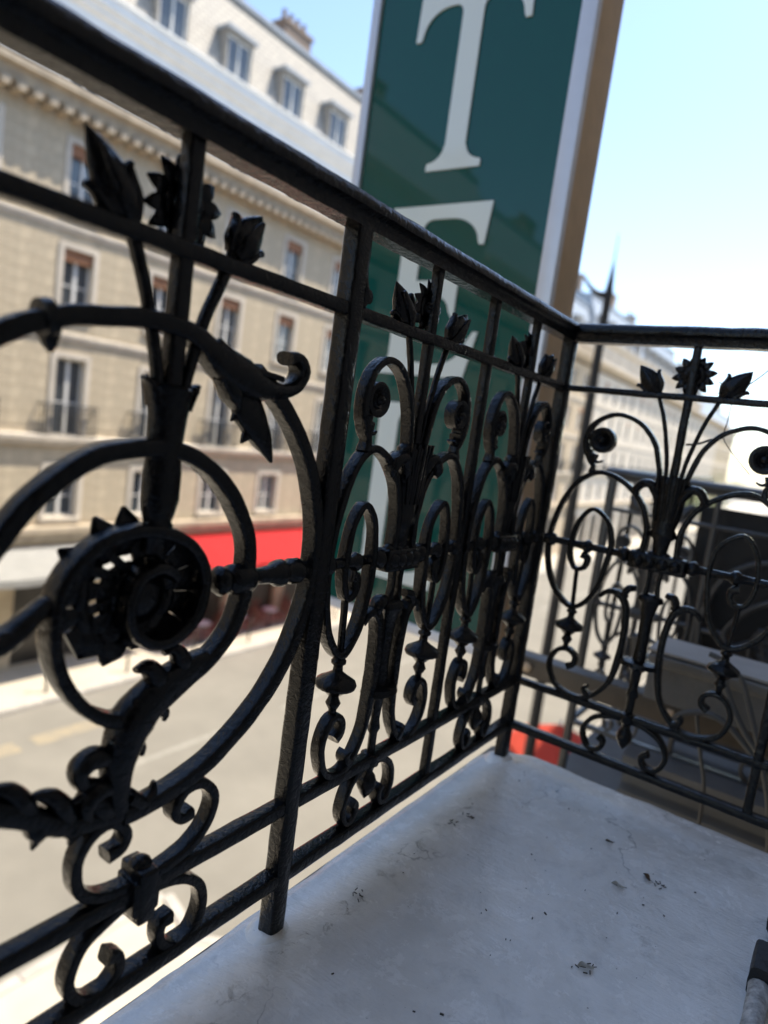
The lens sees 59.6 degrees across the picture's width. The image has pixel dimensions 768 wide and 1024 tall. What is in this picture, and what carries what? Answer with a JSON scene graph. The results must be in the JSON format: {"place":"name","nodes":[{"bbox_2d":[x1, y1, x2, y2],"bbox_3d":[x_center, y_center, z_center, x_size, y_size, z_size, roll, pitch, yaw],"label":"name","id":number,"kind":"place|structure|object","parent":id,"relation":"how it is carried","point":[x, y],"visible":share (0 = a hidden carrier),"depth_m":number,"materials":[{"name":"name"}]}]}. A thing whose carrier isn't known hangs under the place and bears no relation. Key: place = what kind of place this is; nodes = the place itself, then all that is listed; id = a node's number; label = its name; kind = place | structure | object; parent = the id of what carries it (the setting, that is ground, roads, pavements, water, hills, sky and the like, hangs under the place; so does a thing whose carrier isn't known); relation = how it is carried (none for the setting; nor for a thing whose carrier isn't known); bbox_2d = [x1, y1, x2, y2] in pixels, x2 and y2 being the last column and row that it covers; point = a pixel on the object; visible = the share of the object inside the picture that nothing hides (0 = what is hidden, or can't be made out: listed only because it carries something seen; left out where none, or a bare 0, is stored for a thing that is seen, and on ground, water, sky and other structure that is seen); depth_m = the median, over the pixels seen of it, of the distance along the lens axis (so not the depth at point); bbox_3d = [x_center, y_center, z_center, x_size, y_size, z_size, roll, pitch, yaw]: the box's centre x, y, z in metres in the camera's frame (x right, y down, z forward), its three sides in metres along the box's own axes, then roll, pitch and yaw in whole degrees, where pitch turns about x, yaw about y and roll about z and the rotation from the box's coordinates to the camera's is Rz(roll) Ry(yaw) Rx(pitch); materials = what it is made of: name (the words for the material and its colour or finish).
{"place":"outdoors","nodes":[
{"label":"outdoors","id":0,"kind":"place"},
{"bbox_2d":[0,681,645,1023],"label":"pavement","id":1,"kind":"structure","parent":0,"point":[29,993],"depth_m":10.05,"materials":[{"name":"grey concrete"}]},
{"bbox_2d":[509,719,580,764],"bbox_3d":[3.322,5.840,13.615,2.006,3.460,2.006,13,9,34],"label":"parasol","id":2,"kind":"object","parent":1,"relation":"on","point":[546,752],"visible":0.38,"depth_m":13.18,"materials":[{"name":"red fabric"}]},
{"bbox_2d":[523,235,618,756],"bbox_3d":[1.806,2.420,8.063,0.394,11.150,0.435,1,10,-44],"label":"lamp post","id":3,"kind":"object","parent":1,"relation":"on","point":[606,295],"visible":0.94,"depth_m":7.69,"materials":[{"name":"grey metal"}]},
{"bbox_3d":[4.475,-1.193,-3.614,11.620,22.078,9.400,13,9,34],"label":"street building","id":4,"kind":"object","parent":1,"relation":"on","visible":0},
{"bbox_2d":[101,746,515,1022],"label":"balcony slab","id":5,"kind":"structure","parent":4,"relation":"attached to","point":[491,748],"depth_m":1.09,"materials":[{"name":"concrete"}]},
{"bbox_2d":[100,753,767,1023],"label":"balcony floor","id":6,"kind":"structure","parent":5,"relation":"on","point":[423,937],"depth_m":1.01,"materials":[{"name":"grey paint"}]},
{"bbox_2d":[0,0,579,1023],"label":"balcony railing","id":7,"kind":"object","parent":6,"relation":"on","point":[152,584],"visible":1,"depth_m":0.76,"materials":[{"name":"black metal"}]},
{"bbox_2d":[509,324,767,829],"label":"end railing","id":8,"kind":"object","parent":7,"relation":"attached to","point":[672,493],"visible":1,"depth_m":1.34,"materials":[{"name":"black metal"}]},
{"bbox_2d":[686,370,767,474],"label":"tie wire","id":9,"kind":"object","parent":8,"relation":"attached to","point":[702,442],"visible":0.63,"depth_m":1.30,"materials":[{"name":"grey metal"}]},
{"bbox_2d":[331,772,705,1015],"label":"floor crumbs","id":10,"kind":"object","parent":6,"relation":"on","point":[545,913],"visible":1,"depth_m":1.04,"materials":[{"name":"brown"}]},
{"bbox_2d":[578,961,596,969],"bbox_3d":[0.285,0.637,0.941,0.027,0.005,0.010,9,7,10],"label":"paint flake","id":11,"kind":"object","parent":6,"relation":"on","point":[582,964],"visible":1,"depth_m":0.94,"materials":[{"name":"grey paint"}]},
{"bbox_2d":[611,881,626,887],"bbox_3d":[0.397,0.629,1.131,0.025,0.004,0.010,11,8,24],"label":"flake","id":12,"kind":"object","parent":6,"relation":"on","point":[616,883],"visible":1,"depth_m":1.13,"materials":[{"name":"paint"}]},
{"bbox_2d":[643,873,651,881],"bbox_3d":[0.458,0.634,1.162,0.010,0.004,0.024,6,7,-16],"label":"dead leaf","id":13,"kind":"object","parent":6,"relation":"on","point":[647,876],"visible":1,"depth_m":1.17,"materials":[{"name":"brown"}]},
{"bbox_2d":[739,918,767,1023],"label":"pipe","id":14,"kind":"object","parent":6,"relation":"on","point":[755,1008],"depth_m":0.91,"materials":[{"name":"grey metal"}]},
{"bbox_2d":[522,650,767,758],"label":"sign bracket","id":15,"kind":"object","parent":4,"relation":"attached to","point":[576,678],"visible":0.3,"depth_m":1.98,"materials":[{"name":"brown metal"}]},
{"bbox_2d":[330,0,624,656],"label":"hotel sign","id":16,"kind":"object","parent":15,"relation":"attached to","point":[480,129],"visible":0.4,"depth_m":2.11,"materials":[{"name":"teal plastic"}]},
{"bbox_2d":[556,506,767,851],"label":"neighbour balcony","id":17,"kind":"structure","parent":4,"relation":"attached to","point":[734,554],"depth_m":2.16,"materials":[{"name":"black metal"}]},
{"bbox_2d":[557,467,767,791],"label":"neighbour railing","id":18,"kind":"object","parent":17,"relation":"on","point":[708,485],"visible":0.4,"depth_m":2.24,"materials":[{"name":"black metal"}]},
{"bbox_2d":[643,637,767,731],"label":"stone ledge","id":19,"kind":"object","parent":4,"relation":"attached to","point":[688,679],"visible":0.53,"depth_m":1.65,"materials":[{"name":"stone"}]},
{"bbox_2d":[695,715,705,825],"bbox_3d":[0.753,0.656,1.619,0.063,0.331,0.009,13,9,34],"label":"cable","id":20,"kind":"object","parent":19,"relation":"hanging from","point":[702,768],"visible":0.66,"depth_m":1.61,"materials":[{"name":"grey plastic"}]},
{"bbox_2d":[665,709,753,755],"bbox_3d":[0.810,0.660,1.556,0.344,0.359,0.015,13,9,34],"label":"cable","id":21,"kind":"object","parent":4,"relation":"attached to","point":[736,734],"visible":0.69,"depth_m":1.56,"materials":[{"name":"grey plastic"}]},
{"bbox_2d":[708,651,767,852],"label":"cable","id":22,"kind":"object","parent":4,"relation":"attached to","point":[750,711],"visible":0.56,"depth_m":1.51,"materials":[{"name":"grey plastic"}]},
{"bbox_2d":[723,680,767,775],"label":"cable","id":23,"kind":"object","parent":4,"relation":"attached to","point":[740,724],"visible":0.53,"depth_m":1.53,"materials":[{"name":"grey plastic"}]},
{"bbox_2d":[0,514,767,982],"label":"road","id":24,"kind":"structure","parent":0,"point":[242,774],"depth_m":17.08,"materials":[{"name":"grey asphalt"}]},
{"bbox_2d":[0,743,22,757],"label":"yellow marking","id":25,"kind":"object","parent":24,"relation":"on","point":[8,749],"visible":1,"depth_m":16.09,"materials":[{"name":"paint"}]},
{"bbox_2d":[29,720,98,744],"bbox_3d":[-8.126,5.661,17.380,0.500,0.004,1.900,13,9,34],"label":"yellow marking","id":26,"kind":"object","parent":24,"relation":"on","point":[60,733],"visible":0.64,"depth_m":17.21,"materials":[{"name":"paint"}]},
{"bbox_2d":[136,731,216,764],"bbox_3d":[-5.220,6.062,17.379,0.150,0.004,3.000,13,9,34],"label":"road marking","id":27,"kind":"object","parent":24,"relation":"on","point":[173,749],"visible":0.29,"depth_m":17.17,"materials":[{"name":"white paint"}]},
{"bbox_2d":[281,691,324,708],"bbox_3d":[-2.249,5.934,21.644,0.150,0.004,3.000,13,9,34],"label":"road marking","id":28,"kind":"object","parent":24,"relation":"on","point":[315,695],"visible":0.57,"depth_m":21.76,"materials":[{"name":"white paint"}]},
{"bbox_2d":[401,658,412,663],"bbox_3d":[0.723,5.806,25.910,0.150,0.004,3.000,13,9,34],"label":"road marking","id":29,"kind":"object","parent":24,"relation":"on","point":[407,660],"visible":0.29,"depth_m":26.15,"materials":[{"name":"white paint"}]},
{"bbox_2d":[680,496,712,526],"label":"street tree","id":30,"kind":"object","parent":24,"relation":"on","point":[696,500],"visible":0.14,"depth_m":80.60,"materials":[{"name":"green plant"}]},
{"bbox_2d":[698,471,744,506],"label":"street tree","id":31,"kind":"object","parent":24,"relation":"on","point":[713,505],"visible":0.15,"depth_m":94.96,"materials":[{"name":"green plant"}]},
{"bbox_2d":[0,501,767,716],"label":"pavement","id":32,"kind":"structure","parent":0,"point":[22,689],"depth_m":21.26,"materials":[{"name":"grey concrete"}]},
{"bbox_2d":[44,678,47,692],"bbox_3d":[-9.549,4.630,19.011,0.110,1.000,0.110,13,9,34],"label":"bollard","id":33,"kind":"object","parent":32,"relation":"on","point":[46,687],"visible":0.27,"depth_m":19.02,"materials":[{"name":"black paint"}]},
{"bbox_2d":[125,648,129,672],"bbox_3d":[-8.063,4.566,21.143,0.110,1.000,0.110,13,9,34],"label":"bollard","id":34,"kind":"object","parent":32,"relation":"on","point":[127,663],"visible":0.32,"depth_m":21.14,"materials":[{"name":"black paint"}]},
{"bbox_2d":[0,0,361,670],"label":"street building","id":35,"kind":"structure","parent":32,"relation":"on","point":[80,386],"depth_m":21.68,"materials":[{"name":"beige stone"}]},
{"bbox_2d":[0,103,4,168],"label":"window","id":36,"kind":"structure","parent":35,"relation":"in","point":[2,107],"depth_m":17.34,"materials":[{"name":"white paint"}]},
{"bbox_2d":[38,463,82,521],"bbox_3d":[-9.936,-0.622,20.537,0.347,1.780,1.310,13,9,34],"label":"window","id":37,"kind":"structure","parent":35,"relation":"in","point":[62,504],"depth_m":20.79,"materials":[{"name":"white paint"}]},
{"bbox_2d":[0,543,131,588],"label":"awning","id":38,"kind":"object","parent":35,"relation":"attached to","point":[25,566],"visible":0.31,"depth_m":19.15,"materials":[{"name":"grey fabric"}]},
{"bbox_2d":[45,350,91,436],"bbox_3d":[-9.522,-3.468,20.164,0.300,2.580,1.230,13,9,34],"label":"window","id":39,"kind":"structure","parent":35,"relation":"in","point":[65,377],"depth_m":20.22,"materials":[{"name":"white paint"}]},
{"bbox_2d":[55,239,99,303],"bbox_3d":[-9.077,-6.824,19.753,0.255,1.960,1.230,13,9,34],"label":"window","id":40,"kind":"structure","parent":35,"relation":"in","point":[73,269],"depth_m":19.75,"materials":[{"name":"white paint"}]},
{"bbox_2d":[63,134,94,203],"bbox_3d":[-8.690,-9.625,19.399,0.255,1.960,1.230,13,9,34],"label":"window","id":41,"kind":"structure","parent":35,"relation":"in","point":[75,171],"depth_m":19.19,"materials":[{"name":"white paint"}]},
{"bbox_2d":[126,466,142,517],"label":"window","id":42,"kind":"structure","parent":35,"relation":"in","point":[134,479],"depth_m":22.76,"materials":[{"name":"white paint"}]},
{"bbox_2d":[133,365,148,435],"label":"window","id":43,"kind":"structure","parent":35,"relation":"in","point":[140,408],"depth_m":22.11,"materials":[{"name":"white paint"}]},
{"bbox_2d":[143,268,167,337],"bbox_3d":[-7.412,-6.837,22.164,0.347,2.080,1.230,13,9,34],"label":"window","id":44,"kind":"structure","parent":35,"relation":"in","point":[159,285],"depth_m":22.07,"materials":[{"name":"white paint"}]},
{"bbox_2d":[153,189,166,231],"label":"window","id":45,"kind":"structure","parent":35,"relation":"in","point":[164,229],"depth_m":21.83,"materials":[{"name":"white paint"}]},
{"bbox_2d":[195,469,227,515],"bbox_3d":[-6.567,-0.762,25.330,0.300,1.780,1.310,13,9,34],"label":"window","id":46,"kind":"structure","parent":35,"relation":"in","point":[207,500],"depth_m":25.34,"materials":[{"name":"white paint"}]},
{"bbox_2d":[204,378,231,446],"bbox_3d":[-6.183,-3.675,24.975,0.255,2.460,1.230,13,9,34],"label":"window","id":47,"kind":"structure","parent":35,"relation":"in","point":[216,410],"depth_m":24.99,"materials":[{"name":"white paint"}]},
{"bbox_2d":[214,292,244,352],"bbox_3d":[-5.737,-6.909,24.568,0.347,2.080,1.230,13,9,34],"label":"window","id":48,"kind":"structure","parent":35,"relation":"in","point":[227,308],"depth_m":24.63,"materials":[{"name":"white paint"}]},
{"bbox_2d":[223,207,247,253],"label":"window","id":49,"kind":"structure","parent":35,"relation":"in","point":[229,210],"depth_m":23.64,"materials":[{"name":"white paint"}]},
{"bbox_2d":[185,527,301,568],"bbox_3d":[-4.117,1.505,27.629,2.134,1.220,9.300,13,9,34],"label":"awning","id":50,"kind":"object","parent":35,"relation":"attached to","point":[271,544],"visible":0.22,"depth_m":26.19,"materials":[{"name":"red fabric"}]},
{"bbox_2d":[253,470,280,513],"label":"window","id":51,"kind":"structure","parent":35,"relation":"in","point":[265,479],"depth_m":27.82,"materials":[{"name":"white paint"}]},
{"bbox_2d":[265,406,283,450],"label":"window","id":52,"kind":"structure","parent":35,"relation":"in","point":[272,423],"depth_m":27.57,"materials":[{"name":"white paint"}]},
{"bbox_2d":[271,309,298,363],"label":"window","id":53,"kind":"structure","parent":35,"relation":"in","point":[283,324],"depth_m":26.96,"materials":[{"name":"white paint"}]},
{"bbox_2d":[281,233,306,282],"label":"window","id":54,"kind":"structure","parent":35,"relation":"in","point":[291,251],"depth_m":26.64,"materials":[{"name":"white paint"}]},
{"bbox_2d":[310,397,323,451],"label":"window","id":55,"kind":"structure","parent":35,"relation":"in","point":[318,409],"depth_m":29.66,"materials":[{"name":"white paint"}]},
{"bbox_2d":[319,324,331,374],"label":"window","id":56,"kind":"structure","parent":35,"relation":"in","point":[325,351],"depth_m":29.07,"materials":[{"name":"white paint"}]},
{"bbox_2d":[329,255,340,295],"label":"window","id":57,"kind":"structure","parent":35,"relation":"in","point":[335,270],"depth_m":28.69,"materials":[{"name":"white paint"}]},
{"bbox_2d":[181,631,197,646],"bbox_3d":[-7.060,4.342,24.224,0.463,0.948,0.508,13,9,34],"label":"terrace chair","id":58,"kind":"object","parent":32,"relation":"on","point":[188,640],"visible":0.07,"depth_m":24.26,"materials":[{"name":"red wicker"}]},
{"bbox_2d":[193,628,196,648],"bbox_3d":[-6.577,4.502,23.276,0.110,1.000,0.110,13,9,34],"label":"bollard","id":59,"kind":"object","parent":32,"relation":"on","point":[195,632],"visible":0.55,"depth_m":23.23,"materials":[{"name":"black paint"}]},
{"bbox_2d":[196,620,210,643],"bbox_3d":[-6.735,4.429,24.725,0.620,0.740,0.620,13,9,34],"label":"terrace table","id":60,"kind":"object","parent":32,"relation":"on","point":[202,624],"visible":0.74,"depth_m":24.69,"materials":[{"name":"white paint"}]},
{"bbox_2d":[204,613,220,638],"bbox_3d":[-6.381,4.312,25.199,0.463,0.948,0.508,13,9,34],"label":"terrace chair","id":61,"kind":"object","parent":32,"relation":"on","point":[212,627],"visible":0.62,"depth_m":25.24,"materials":[{"name":"red wicker"}]},
{"bbox_2d":[240,607,256,632],"bbox_3d":[-5.381,4.269,26.635,0.463,0.948,0.508,13,9,34],"label":"terrace chair","id":62,"kind":"object","parent":32,"relation":"on","point":[246,620],"visible":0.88,"depth_m":26.68,"materials":[{"name":"red wicker"}]},
{"bbox_2d":[247,616,251,641],"bbox_3d":[-5.091,4.438,25.409,0.110,1.000,0.110,13,9,34],"label":"bollard","id":63,"kind":"object","parent":32,"relation":"on","point":[250,620],"visible":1,"depth_m":25.38,"materials":[{"name":"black paint"}]},
{"bbox_2d":[251,598,265,623],"bbox_3d":[-5.242,4.123,27.942,0.508,0.948,0.463,13,9,34],"label":"terrace chair","id":64,"kind":"object","parent":32,"relation":"on","point":[254,604],"visible":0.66,"depth_m":27.96,"materials":[{"name":"red wicker"}]},
{"bbox_2d":[251,606,266,630],"bbox_3d":[-5.060,4.256,27.095,0.463,0.948,0.508,13,9,34],"label":"terrace chair","id":65,"kind":"object","parent":32,"relation":"on","point":[259,617],"visible":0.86,"depth_m":26.96,"materials":[{"name":"red wicker"}]},
{"bbox_2d":[262,607,276,627],"bbox_3d":[-4.734,4.343,27.596,0.620,0.740,0.620,13,9,34],"label":"terrace table","id":66,"kind":"object","parent":32,"relation":"on","point":[270,609],"visible":0.98,"depth_m":27.55,"materials":[{"name":"white paint"}]},
{"bbox_2d":[271,601,287,625],"bbox_3d":[-4.380,4.226,28.070,0.463,0.948,0.508,13,9,34],"label":"terrace chair","id":67,"kind":"object","parent":32,"relation":"on","point":[278,613],"visible":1,"depth_m":28.10,"materials":[{"name":"red wicker"}]},
{"bbox_2d":[281,593,288,617],"bbox_3d":[-4.241,4.080,29.378,0.508,0.948,0.463,13,9,34],"label":"terrace chair","id":68,"kind":"object","parent":32,"relation":"on","point":[283,598],"visible":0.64,"depth_m":29.38,"materials":[{"name":"red wicker"}]},
{"bbox_2d":[282,601,289,620],"bbox_3d":[-4.060,4.213,28.531,0.463,0.948,0.508,13,9,34],"label":"terrace chair","id":69,"kind":"object","parent":32,"relation":"on","point":[288,607],"visible":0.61,"depth_m":28.32,"materials":[{"name":"red wicker"}]},
{"bbox_2d":[354,87,362,94],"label":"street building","id":70,"kind":"structure","parent":32,"relation":"on","point":[359,90],"depth_m":32.04,"materials":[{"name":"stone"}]},
{"bbox_2d":[542,296,601,556],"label":"street building","id":71,"kind":"structure","parent":32,"relation":"on","point":[576,400],"depth_m":55.11,"materials":[{"name":"stone"}]},
{"bbox_2d":[552,483,555,500],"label":"window","id":72,"kind":"structure","parent":71,"relation":"in","point":[554,488],"depth_m":54.97,"materials":[{"name":"white paint"}]},
{"bbox_2d":[557,443,562,468],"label":"window","id":73,"kind":"structure","parent":71,"relation":"in","point":[561,443],"depth_m":54.56,"materials":[{"name":"white paint"}]},
{"bbox_2d":[564,404,569,426],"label":"window","id":74,"kind":"structure","parent":71,"relation":"in","point":[565,423],"depth_m":54.17,"materials":[{"name":"white paint"}]},
{"bbox_2d":[569,445,574,470],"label":"window","id":75,"kind":"structure","parent":71,"relation":"in","point":[573,449],"depth_m":56.95,"materials":[{"name":"white paint"}]},
{"bbox_2d":[571,368,575,384],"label":"window","id":76,"kind":"structure","parent":71,"relation":"in","point":[574,368],"depth_m":53.78,"materials":[{"name":"white paint"}]},
{"bbox_2d":[576,408,582,428],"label":"window","id":77,"kind":"structure","parent":71,"relation":"in","point":[580,409],"depth_m":56.47,"materials":[{"name":"white paint"}]},
{"bbox_2d":[582,373,586,394],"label":"window","id":78,"kind":"structure","parent":71,"relation":"in","point":[585,379],"depth_m":56.13,"materials":[{"name":"white paint"}]},
{"bbox_2d":[573,273,647,550],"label":"street building","id":79,"kind":"structure","parent":32,"relation":"on","point":[620,367],"depth_m":63.47,"materials":[{"name":"stone"}]},
{"bbox_2d":[586,484,589,499],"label":"window","id":80,"kind":"structure","parent":79,"relation":"in","point":[588,484],"depth_m":62.05,"materials":[{"name":"white paint"}]},
{"bbox_2d":[614,311,681,537],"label":"street building","id":81,"kind":"structure","parent":32,"relation":"on","point":[641,452],"depth_m":75.64,"materials":[{"name":"stone"}]},
{"bbox_2d":[668,348,704,528],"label":"street building","id":82,"kind":"structure","parent":32,"relation":"on","point":[693,422],"depth_m":91.76,"materials":[{"name":"stone"}]},
{"bbox_2d":[679,390,724,527],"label":"street building","id":83,"kind":"structure","parent":32,"relation":"on","point":[705,465],"depth_m":105.08,"materials":[{"name":"stone"}]},
{"bbox_2d":[709,406,738,498],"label":"street building","id":84,"kind":"structure","parent":32,"relation":"on","point":[722,459],"depth_m":119.04,"materials":[{"name":"beige stone"}]},
{"bbox_2d":[245,0,767,487],"label":"sky","id":85,"kind":"structure","parent":0,"point":[681,176],"materials":[{"name":"blue"}]},
{"bbox_2d":[631,482,765,549],"bbox_3d":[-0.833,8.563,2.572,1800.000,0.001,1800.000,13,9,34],"label":"ground","id":86,"kind":"structure","parent":0,"point":[732,500],"depth_m":263.78,"materials":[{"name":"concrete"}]}
]}

